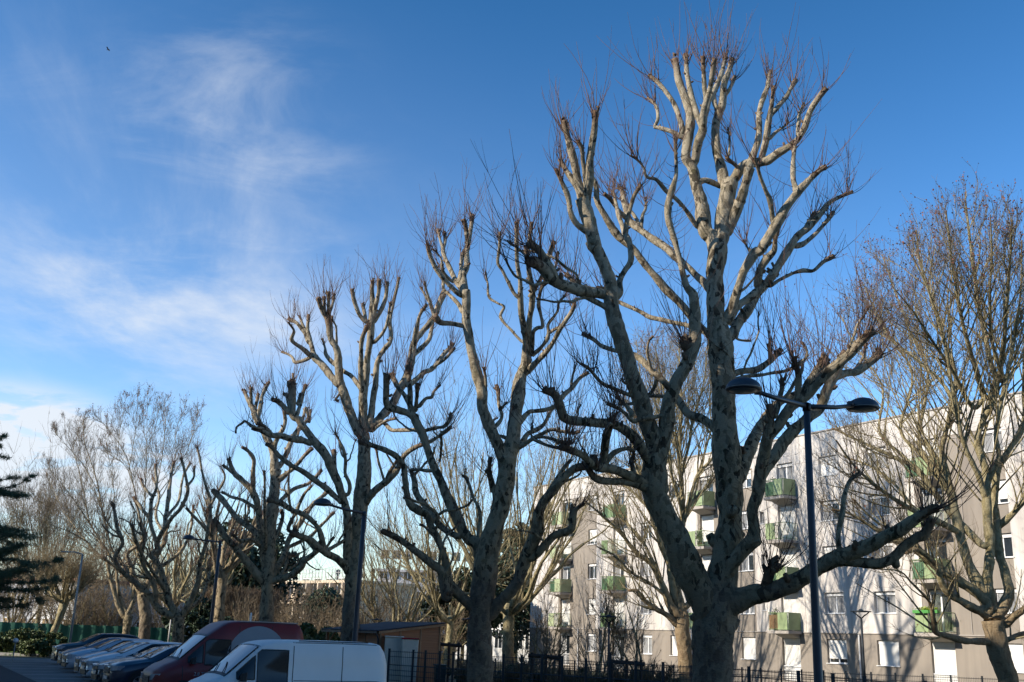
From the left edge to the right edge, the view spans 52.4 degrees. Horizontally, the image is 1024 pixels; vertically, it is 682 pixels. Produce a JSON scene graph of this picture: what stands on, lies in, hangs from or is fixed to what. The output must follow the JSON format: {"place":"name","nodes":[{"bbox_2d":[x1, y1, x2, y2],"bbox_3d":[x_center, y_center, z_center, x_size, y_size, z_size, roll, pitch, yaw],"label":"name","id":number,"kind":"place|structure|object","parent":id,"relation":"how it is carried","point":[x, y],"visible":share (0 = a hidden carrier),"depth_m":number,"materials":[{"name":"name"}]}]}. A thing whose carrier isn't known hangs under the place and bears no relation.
{"place":"outdoors","nodes":[
{"label":"outdoors","id":0,"kind":"place"},
{"bbox_2d":[0,665,35,681],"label":"road","id":1,"kind":"structure","parent":0,"point":[7,675],"depth_m":40.35,"materials":[{"name":"asphalt"}]},
{"bbox_2d":[0,652,672,681],"bbox_3d":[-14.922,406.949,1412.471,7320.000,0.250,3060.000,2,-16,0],"label":"ground","id":2,"kind":"structure","parent":0,"point":[7,656],"depth_m":64.91,"materials":[{"name":"asphalt"}]},
{"bbox_2d":[0,627,63,655],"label":"evergreen shrub","id":3,"kind":"object","parent":2,"relation":"on","point":[21,635],"visible":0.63,"depth_m":66.31,"materials":[{"name":"green plant"}]},
{"bbox_2d":[0,432,66,615],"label":"cedar tree","id":4,"kind":"object","parent":2,"relation":"on","point":[11,547],"visible":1,"depth_m":56.52,"materials":[{"name":"green plant"}]},
{"bbox_2d":[0,503,85,622],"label":"bare shrub","id":5,"kind":"object","parent":2,"relation":"on","point":[18,616],"visible":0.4,"depth_m":86.81,"materials":[{"name":"brown plant"}]},
{"bbox_2d":[20,631,67,656],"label":"evergreen shrub","id":6,"kind":"object","parent":2,"relation":"on","point":[43,648],"visible":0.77,"depth_m":65.13,"materials":[{"name":"green plant"}]},
{"bbox_2d":[0,658,96,681],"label":"parking bays","id":7,"kind":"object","parent":2,"relation":"on","point":[53,668],"visible":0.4,"depth_m":46.69,"materials":[{"name":"asphalt"}]},
{"bbox_2d":[57,637,132,664],"bbox_3d":[-19.544,15.078,50.195,4.280,1.519,2.076,12,-19,-30],"label":"parked car","id":8,"kind":"object","parent":7,"relation":"on","point":[85,646],"visible":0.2,"depth_m":49.48,"materials":[{"name":"blue paint"}]},
{"bbox_2d":[51,633,139,660],"bbox_3d":[-22.030,16.461,55.590,4.630,1.660,2.216,12,-19,-30],"label":"parked car","id":9,"kind":"object","parent":7,"relation":"on","point":[56,649],"visible":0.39,"depth_m":54.77,"materials":[{"name":"black paint"}]},
{"bbox_2d":[61,638,163,668],"bbox_3d":[-17.813,14.293,47.241,4.760,1.521,2.116,12,-19,-30],"label":"parked car","id":10,"kind":"object","parent":7,"relation":"on","point":[68,660],"visible":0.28,"depth_m":46.13,"materials":[{"name":"silver metal"}]},
{"bbox_2d":[73,640,160,672],"bbox_3d":[-15.837,13.228,43.274,4.280,1.519,2.076,12,-19,-30],"label":"parked car","id":11,"kind":"object","parent":7,"relation":"on","point":[78,659],"visible":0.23,"depth_m":42.53,"materials":[{"name":"white paint"}]},
{"bbox_2d":[91,646,165,681],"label":"parked car","id":12,"kind":"object","parent":7,"relation":"on","point":[97,672],"visible":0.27,"depth_m":36.47,"materials":[{"name":"blue paint"}]},
{"bbox_2d":[80,642,181,676],"bbox_3d":[-14.303,12.574,40.800,4.760,1.521,2.116,12,-19,-30],"label":"parked car","id":13,"kind":"object","parent":7,"relation":"on","point":[87,663],"visible":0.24,"depth_m":39.81,"materials":[{"name":"white paint"}]},
{"bbox_2d":[102,645,178,681],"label":"parked car","id":14,"kind":"object","parent":7,"relation":"on","point":[128,670],"visible":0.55,"depth_m":33.42,"materials":[{"name":"blue paint"}]},
{"bbox_2d":[139,620,303,681],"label":"parked van","id":15,"kind":"object","parent":7,"relation":"on","point":[203,650],"visible":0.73,"depth_m":30.83,"materials":[{"name":"red metal"}]},
{"bbox_2d":[188,639,386,681],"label":"parked van","id":16,"kind":"object","parent":7,"relation":"on","point":[278,660],"visible":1,"depth_m":25.40,"materials":[{"name":"white metal"}]},
{"bbox_2d":[22,530,115,640],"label":"tree","id":17,"kind":"object","parent":2,"relation":"on","point":[71,572],"visible":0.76,"depth_m":69.39,"materials":[{"name":"brown plant"}]},
{"bbox_2d":[0,412,138,622],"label":"tree","id":18,"kind":"object","parent":2,"relation":"on","point":[46,531],"visible":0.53,"depth_m":92.92,"materials":[{"name":"brown plant"}]},
{"bbox_2d":[61,551,83,642],"bbox_3d":[-27.353,16.114,63.636,1.347,6.386,0.292,3,-16,-4],"label":"lamp post","id":19,"kind":"object","parent":2,"relation":"on","point":[73,617],"visible":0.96,"depth_m":63.89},
{"bbox_2d":[17,551,133,628],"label":"bare shrub","id":20,"kind":"object","parent":2,"relation":"on","point":[65,619],"visible":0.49,"depth_m":84.19,"materials":[{"name":"brown plant"}]},
{"bbox_2d":[0,621,171,643],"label":"green screen fence","id":21,"kind":"object","parent":2,"relation":"on","point":[80,632],"visible":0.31,"depth_m":82.48,"materials":[{"name":"fabric"}]},
{"bbox_2d":[46,549,136,624],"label":"bare shrub","id":22,"kind":"object","parent":2,"relation":"on","point":[114,614],"visible":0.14,"depth_m":88.20,"materials":[{"name":"brown plant"}]},
{"bbox_2d":[31,578,152,625],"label":"house","id":23,"kind":"structure","parent":2,"relation":"on","point":[128,584],"depth_m":103.54,"materials":[{"name":"white plastic"}]},
{"bbox_2d":[51,552,169,629],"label":"bare shrub","id":24,"kind":"object","parent":2,"relation":"on","point":[111,622],"visible":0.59,"depth_m":85.60,"materials":[{"name":"brown plant"}]},
{"bbox_2d":[55,483,171,582],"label":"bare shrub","id":25,"kind":"object","parent":2,"relation":"on","point":[115,548],"visible":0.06,"depth_m":126.53,"materials":[{"name":"brown plant"}]},
{"bbox_2d":[22,381,214,634],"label":"plane tree","id":26,"kind":"object","parent":2,"relation":"on","point":[125,613],"visible":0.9,"depth_m":83.16,"materials":[{"name":"brown plant"}]},
{"bbox_2d":[88,449,204,639],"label":"plane tree","id":27,"kind":"object","parent":2,"relation":"on","point":[145,614],"visible":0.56,"depth_m":76.04,"materials":[{"name":"brown plant"}]},
{"bbox_2d":[88,508,227,592],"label":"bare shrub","id":28,"kind":"object","parent":2,"relation":"on","point":[171,582],"visible":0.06,"depth_m":127.63,"materials":[{"name":"brown plant"}]},
{"bbox_2d":[92,425,225,642],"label":"plane tree","id":29,"kind":"object","parent":2,"relation":"on","point":[175,615],"visible":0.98,"depth_m":67.10,"materials":[{"name":"brown plant"}]},
{"bbox_2d":[122,549,227,632],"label":"bare shrub","id":30,"kind":"object","parent":2,"relation":"on","point":[157,615],"visible":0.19,"depth_m":86.78,"materials":[{"name":"brown plant"}]},
{"bbox_2d":[119,494,238,591],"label":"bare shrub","id":31,"kind":"object","parent":2,"relation":"on","point":[170,543],"visible":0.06,"depth_m":129.47,"materials":[{"name":"brown plant"}]},
{"bbox_2d":[118,507,241,609],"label":"plane tree","id":32,"kind":"object","parent":2,"relation":"on","point":[184,577],"visible":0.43,"depth_m":88.58,"materials":[{"name":"brown plant"}]},
{"bbox_2d":[161,594,236,641],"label":"evergreen tree","id":33,"kind":"object","parent":2,"relation":"on","point":[197,617],"visible":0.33,"depth_m":79.55,"materials":[{"name":"green plant"}]},
{"bbox_2d":[182,535,221,623],"bbox_3d":[-19.231,15.677,63.170,0.741,7.540,2.664,-11,-21,38],"label":"street lamp","id":34,"kind":"object","parent":2,"relation":"on","point":[188,537],"visible":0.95,"depth_m":64.00,"materials":[{"name":"metal"}]},
{"bbox_2d":[165,515,255,604],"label":"plane tree","id":35,"kind":"object","parent":2,"relation":"on","point":[188,588],"visible":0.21,"depth_m":94.79,"materials":[{"name":"brown plant"}]},
{"bbox_2d":[210,575,258,620],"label":"bare shrub","id":36,"kind":"object","parent":2,"relation":"on","point":[242,605],"visible":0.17,"depth_m":88.34,"materials":[{"name":"brown plant"}]},
{"bbox_2d":[190,464,281,621],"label":"plane tree","id":37,"kind":"object","parent":2,"relation":"on","point":[234,561],"visible":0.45,"depth_m":71.90,"materials":[{"name":"brown plant"}]},
{"bbox_2d":[201,584,282,621],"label":"clipped hedge","id":38,"kind":"object","parent":2,"relation":"on","point":[209,592],"visible":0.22,"depth_m":94.37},
{"bbox_2d":[196,514,308,621],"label":"evergreen tree","id":39,"kind":"object","parent":2,"relation":"on","point":[244,574],"visible":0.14,"depth_m":100.49,"materials":[{"name":"green plant"}]},
{"bbox_2d":[226,586,300,622],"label":"bare shrub","id":40,"kind":"object","parent":2,"relation":"on","point":[247,617],"visible":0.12,"depth_m":80.87,"materials":[{"name":"brown plant"}]},
{"bbox_2d":[194,355,345,621],"bbox_3d":[-14.023,9.931,61.598,9.517,18.422,7.778,8,-17,-21],"label":"plane tree","id":41,"kind":"object","parent":2,"relation":"on","point":[265,532],"visible":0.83,"depth_m":60.95,"materials":[{"name":"brown plant"}]},
{"bbox_2d":[240,583,340,623],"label":"bare shrub","id":42,"kind":"object","parent":2,"relation":"on","point":[283,604],"visible":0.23,"depth_m":84.56,"materials":[{"name":"brown plant"}]},
{"bbox_2d":[274,568,336,624],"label":"bare shrub","id":43,"kind":"object","parent":2,"relation":"on","point":[306,599],"visible":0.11,"depth_m":92.62,"materials":[{"name":"brown plant"}]},
{"bbox_2d":[275,600,341,630],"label":"bare shrub","id":44,"kind":"object","parent":2,"relation":"on","point":[322,622],"visible":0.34,"depth_m":76.51,"materials":[{"name":"brown plant"}]},
{"bbox_2d":[300,622,339,640],"bbox_3d":[-11.572,18.475,63.067,4.425,2.764,5.136,2,-16,0],"label":"evergreen shrub","id":45,"kind":"object","parent":2,"relation":"on","point":[309,631],"visible":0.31,"depth_m":62.50,"materials":[{"name":"green plant"}]},
{"bbox_2d":[302,585,342,623],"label":"evergreen shrub","id":46,"kind":"object","parent":2,"relation":"on","point":[332,592],"visible":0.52,"depth_m":126.80,"materials":[{"name":"green plant"}]},
{"bbox_2d":[289,581,370,633],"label":"bare shrub","id":47,"kind":"object","parent":2,"relation":"on","point":[319,613],"visible":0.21,"depth_m":84.05,"materials":[{"name":"brown plant"}]},
{"bbox_2d":[313,498,365,641],"bbox_3d":[-6.913,9.901,40.880,2.609,7.220,0.740,15,-20,-38],"label":"street lamp","id":48,"kind":"object","parent":2,"relation":"on","point":[322,502],"visible":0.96,"depth_m":41.73,"materials":[{"name":"metal"}]},
{"bbox_2d":[273,568,416,633],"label":"apartment block","id":49,"kind":"structure","parent":2,"relation":"on","point":[307,580],"depth_m":139.31,"materials":[{"name":"white concrete"}]},
{"bbox_2d":[223,243,473,641],"bbox_3d":[-7.792,4.812,47.216,11.649,20.745,6.821,2,-16,0],"label":"plane tree","id":50,"kind":"object","parent":2,"relation":"on","point":[347,563],"visible":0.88,"depth_m":48.00,"materials":[{"name":"brown plant"}]},
{"bbox_2d":[312,567,410,626],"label":"bare shrub","id":51,"kind":"object","parent":2,"relation":"on","point":[381,612],"visible":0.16,"depth_m":86.70,"materials":[{"name":"brown plant"}]},
{"bbox_2d":[312,576,410,636],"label":"bare shrub","id":52,"kind":"object","parent":2,"relation":"on","point":[361,620],"visible":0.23,"depth_m":75.65,"materials":[{"name":"brown plant"}]},
{"bbox_2d":[300,481,465,622],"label":"plane tree","id":53,"kind":"object","parent":2,"relation":"on","point":[393,575],"visible":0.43,"depth_m":83.76,"materials":[{"name":"plant"}]},
{"bbox_2d":[321,622,445,681],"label":"garden shed","id":54,"kind":"structure","parent":2,"relation":"on","point":[428,634],"depth_m":45.35,"materials":[{"name":"wood"}]},
{"bbox_2d":[339,562,428,621],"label":"bare shrub","id":55,"kind":"object","parent":2,"relation":"on","point":[396,601],"visible":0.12,"depth_m":94.44,"materials":[{"name":"brown plant"}]},
{"bbox_2d":[384,636,403,681],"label":"waste container","id":56,"kind":"object","parent":2,"relation":"on","point":[393,643],"visible":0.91,"depth_m":43.50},
{"bbox_2d":[400,638,418,681],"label":"waste container","id":57,"kind":"object","parent":2,"relation":"on","point":[409,645],"visible":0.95,"depth_m":43.28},
{"bbox_2d":[400,567,468,663],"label":"bare shrub","id":58,"kind":"object","parent":2,"relation":"on","point":[456,626],"visible":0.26,"depth_m":80.12,"materials":[{"name":"brown plant"}]},
{"bbox_2d":[440,642,461,681],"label":"tree stake frame","id":59,"kind":"object","parent":2,"relation":"on","point":[450,644],"visible":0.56,"depth_m":47.89,"materials":[{"name":"brown wood"}]},
{"bbox_2d":[313,370,598,667],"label":"plane tree","id":60,"kind":"object","parent":2,"relation":"on","point":[449,620],"visible":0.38,"depth_m":72.86,"materials":[{"name":"brown plant"}]},
{"bbox_2d":[420,565,510,662],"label":"evergreen tree","id":61,"kind":"object","parent":2,"relation":"on","point":[495,623],"visible":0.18,"depth_m":84.15,"materials":[{"name":"green plant"}]},
{"bbox_2d":[326,156,627,681],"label":"plane tree","id":62,"kind":"object","parent":2,"relation":"on","point":[482,606],"visible":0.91,"depth_m":36.30,"materials":[{"name":"brown plant"}]},
{"bbox_2d":[454,655,499,681],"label":"bare shrub","id":63,"kind":"object","parent":2,"relation":"on","point":[461,666],"visible":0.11,"depth_m":41.36,"materials":[{"name":"brown plant"}]},
{"bbox_2d":[310,324,691,674],"bbox_3d":[0.201,8.959,62.634,20.456,21.905,18.159,-11,-21,38],"label":"plane tree","id":64,"kind":"object","parent":2,"relation":"on","point":[511,609],"visible":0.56,"depth_m":61.80,"materials":[{"name":"brown plant"}]},
{"bbox_2d":[492,522,530,662],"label":"evergreen tree","id":65,"kind":"object","parent":2,"relation":"on","point":[523,614],"visible":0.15,"depth_m":92.76,"materials":[{"name":"green plant"}]},
{"bbox_2d":[493,653,541,681],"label":"bare shrub","id":66,"kind":"object","parent":2,"relation":"on","point":[513,675],"visible":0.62,"depth_m":41.24,"materials":[{"name":"brown plant"}]},
{"bbox_2d":[528,653,563,681],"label":"tree stake frame","id":67,"kind":"object","parent":2,"relation":"on","point":[547,656],"visible":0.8,"depth_m":39.19,"materials":[{"name":"brown wood"}]},
{"bbox_2d":[511,621,581,673],"bbox_3d":[1.502,13.711,45.148,3.155,2.875,1.714,0,-16,7],"label":"bare shrub","id":68,"kind":"object","parent":2,"relation":"on","point":[563,651],"visible":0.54,"depth_m":45.05,"materials":[{"name":"brown plant"}]},
{"bbox_2d":[533,658,564,681],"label":"bare shrub","id":69,"kind":"object","parent":2,"relation":"on","point":[550,677],"visible":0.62,"depth_m":41.53,"materials":[{"name":"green plant"}]},
{"bbox_2d":[519,559,599,666],"bbox_3d":[2.576,15.257,57.586,4.246,6.844,3.974,7,-17,-16],"label":"bare shrub","id":70,"kind":"object","parent":2,"relation":"on","point":[541,628],"visible":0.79,"depth_m":57.00,"materials":[{"name":"brown plant"}]},
{"bbox_2d":[563,661,607,681],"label":"bare shrub","id":71,"kind":"object","parent":2,"relation":"on","point":[568,679],"visible":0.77,"depth_m":41.51,"materials":[{"name":"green plant"}]},
{"bbox_2d":[566,563,636,675],"bbox_3d":[4.099,13.169,48.218,3.886,5.804,3.946,2,-16,0],"label":"bare shrub","id":72,"kind":"object","parent":2,"relation":"on","point":[608,609],"visible":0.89,"depth_m":48.24,"materials":[{"name":"brown plant"}]},
{"bbox_2d":[582,540,663,671],"bbox_3d":[5.212,13.234,48.412,4.016,8.313,4.528,2,-16,0],"label":"bare shrub","id":73,"kind":"object","parent":2,"relation":"on","point":[637,643],"visible":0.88,"depth_m":48.91,"materials":[{"name":"brown plant"}]},
{"bbox_2d":[597,657,648,681],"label":"bare shrub","id":74,"kind":"object","parent":2,"relation":"on","point":[621,673],"visible":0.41,"depth_m":41.26,"materials":[{"name":"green plant"}]},
{"bbox_2d":[608,659,644,681],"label":"tree stake frame","id":75,"kind":"object","parent":2,"relation":"on","point":[626,667],"visible":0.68,"depth_m":39.63,"materials":[{"name":"brown wood"}]},
{"bbox_2d":[619,657,674,681],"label":"bare shrub","id":76,"kind":"object","parent":2,"relation":"on","point":[644,677],"visible":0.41,"depth_m":41.25,"materials":[{"name":"brown plant"}]},
{"bbox_2d":[386,648,926,681],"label":"fence","id":77,"kind":"object","parent":2,"relation":"on","point":[541,674],"visible":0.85,"depth_m":37.42,"materials":[{"name":"metal"}]},
{"bbox_2d":[643,656,681,681],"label":"bare shrub","id":78,"kind":"object","parent":2,"relation":"on","point":[668,675],"visible":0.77,"depth_m":41.22,"materials":[{"name":"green plant"}]},
{"bbox_2d":[563,308,797,681],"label":"plane tree","id":79,"kind":"object","parent":2,"relation":"on","point":[677,617],"visible":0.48,"depth_m":55.08,"materials":[{"name":"brown plant"}]},
{"bbox_2d":[435,0,1023,681],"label":"plane tree","id":80,"kind":"object","parent":2,"relation":"on","point":[717,598],"visible":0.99,"depth_m":27.92,"materials":[{"name":"brown plant"}]},
{"bbox_2d":[460,658,1023,681],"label":"fence","id":81,"kind":"object","parent":2,"relation":"on","point":[923,676],"visible":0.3,"depth_m":43.92,"materials":[{"name":"metal"}]},
{"bbox_2d":[529,391,1023,681],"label":"apartment block","id":82,"kind":"structure","parent":2,"relation":"on","point":[759,641],"depth_m":60.35,"materials":[{"name":"concrete"}]},
{"bbox_2d":[701,515,713,546],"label":"window","id":83,"kind":"structure","parent":82,"relation":"in","point":[707,521],"depth_m":69.62,"materials":[{"name":"white plastic"}]},
{"bbox_2d":[743,637,756,659],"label":"window","id":84,"kind":"structure","parent":82,"relation":"in","point":[749,643],"depth_m":64.38,"materials":[{"name":"white plastic"}]},
{"bbox_2d":[778,463,792,495],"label":"window","id":85,"kind":"structure","parent":82,"relation":"in","point":[784,471],"depth_m":64.33,"materials":[{"name":"white plastic"}]},
{"bbox_2d":[780,505,794,539],"bbox_3d":[16.875,11.105,63.410,0.110,2.074,1.354,11,-18,-29],"label":"window","id":86,"kind":"structure","parent":82,"relation":"in","point":[791,517],"depth_m":63.47,"materials":[{"name":"white plastic"}]},
{"bbox_2d":[783,594,797,628],"bbox_3d":[16.690,16.139,61.966,0.110,2.074,1.354,11,-18,-29],"label":"window","id":87,"kind":"structure","parent":82,"relation":"in","point":[790,602],"depth_m":62.11,"materials":[{"name":"white plastic"}]},
{"bbox_2d":[784,638,800,680],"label":"window","id":88,"kind":"structure","parent":82,"relation":"in","point":[792,652],"depth_m":61.28,"materials":[{"name":"white plastic"}]},
{"bbox_2d":[819,455,836,476],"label":"window","id":89,"kind":"structure","parent":82,"relation":"in","point":[823,466],"depth_m":61.38,"materials":[{"name":"white plastic"}]},
{"bbox_2d":[821,500,838,521],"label":"window","id":90,"kind":"structure","parent":82,"relation":"in","point":[829,518],"depth_m":60.68,"materials":[{"name":"white glass"}]},
{"bbox_2d":[824,592,844,613],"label":"window","id":91,"kind":"structure","parent":82,"relation":"in","point":[835,601],"depth_m":59.24,"materials":[{"name":"glass"}]},
{"bbox_2d":[827,639,847,664],"bbox_3d":[18.307,17.445,58.404,0.310,1.332,1.540,11,-18,-29],"label":"window","id":92,"kind":"structure","parent":82,"relation":"in","point":[837,647],"depth_m":58.49,"materials":[{"name":"white plastic"}]},
{"bbox_2d":[868,494,890,516],"bbox_3d":[20.389,9.103,57.618,0.310,1.192,1.540,11,-18,-29],"label":"window","id":93,"kind":"structure","parent":82,"relation":"in","point":[876,513],"depth_m":57.76,"materials":[{"name":"grey glass"}]},
{"bbox_2d":[873,591,896,613],"bbox_3d":[20.205,14.137,56.174,0.310,1.192,1.540,11,-18,-29],"label":"window","id":94,"kind":"structure","parent":82,"relation":"in","point":[882,608],"depth_m":56.27,"materials":[{"name":"white plastic"}]},
{"bbox_2d":[876,640,900,666],"bbox_3d":[20.112,16.663,55.449,0.310,1.332,1.540,11,-18,-29],"label":"window","id":95,"kind":"structure","parent":82,"relation":"in","point":[888,650],"depth_m":55.51,"materials":[{"name":"white plastic"}]},
{"bbox_2d":[929,590,952,631],"bbox_3d":[22.029,13.827,53.225,0.110,2.074,1.354,11,-18,-29],"label":"window","id":96,"kind":"structure","parent":82,"relation":"in","point":[939,602],"depth_m":53.24,"materials":[{"name":"glass"}]},
{"bbox_2d":[932,642,957,681],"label":"window","id":97,"kind":"structure","parent":82,"relation":"in","point":[944,653],"depth_m":52.57,"materials":[{"name":"white plastic"}]},
{"bbox_2d":[982,428,1003,452],"bbox_3d":[24.167,4.990,52.304,0.310,1.192,1.340,11,-18,-29],"label":"window","id":98,"kind":"structure","parent":82,"relation":"in","point":[988,434],"depth_m":52.49,"materials":[{"name":"white plastic"}]},
{"bbox_2d":[998,479,1008,503],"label":"window","id":99,"kind":"structure","parent":82,"relation":"in","point":[1002,497],"depth_m":51.39,"materials":[{"name":"white plastic"}]},
{"bbox_2d":[1002,533,1014,557],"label":"window","id":100,"kind":"structure","parent":82,"relation":"in","point":[1007,540],"depth_m":50.73,"materials":[{"name":"white plastic"}]},
{"bbox_2d":[1008,643,1023,672],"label":"window","id":101,"kind":"structure","parent":82,"relation":"in","point":[1016,650],"depth_m":49.26,"materials":[{"name":"white plastic"}]},
{"bbox_2d":[725,377,879,681],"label":"street lamp","id":102,"kind":"object","parent":2,"relation":"on","point":[743,385],"visible":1,"depth_m":21.71,"materials":[{"name":"metal"}]},
{"bbox_2d":[850,609,870,675],"bbox_3d":[14.272,12.849,42.241,0.860,3.799,0.860,2,-16,0],"label":"park lamp","id":103,"kind":"object","parent":2,"relation":"on","point":[862,643],"visible":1,"depth_m":42.40,"materials":[{"name":"metal"}]},
{"bbox_2d":[768,157,1023,681],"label":"plane tree","id":104,"kind":"object","parent":2,"relation":"on","point":[991,611],"visible":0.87,"depth_m":39.59,"materials":[{"name":"brown plant"}]},
{"bbox_2d":[377,549,470,652],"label":"grey building","id":105,"kind":"structure","parent":0,"point":[400,579],"depth_m":146.27,"materials":[{"name":"white concrete"}]},
{"bbox_2d":[455,614,529,663],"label":"house","id":106,"kind":"structure","parent":0,"point":[497,646],"depth_m":99.21,"materials":[{"name":"white concrete"}]},
{"bbox_2d":[0,0,1023,591],"label":"sky","id":107,"kind":"structure","parent":0,"point":[158,187],"materials":[{"name":"blue"}]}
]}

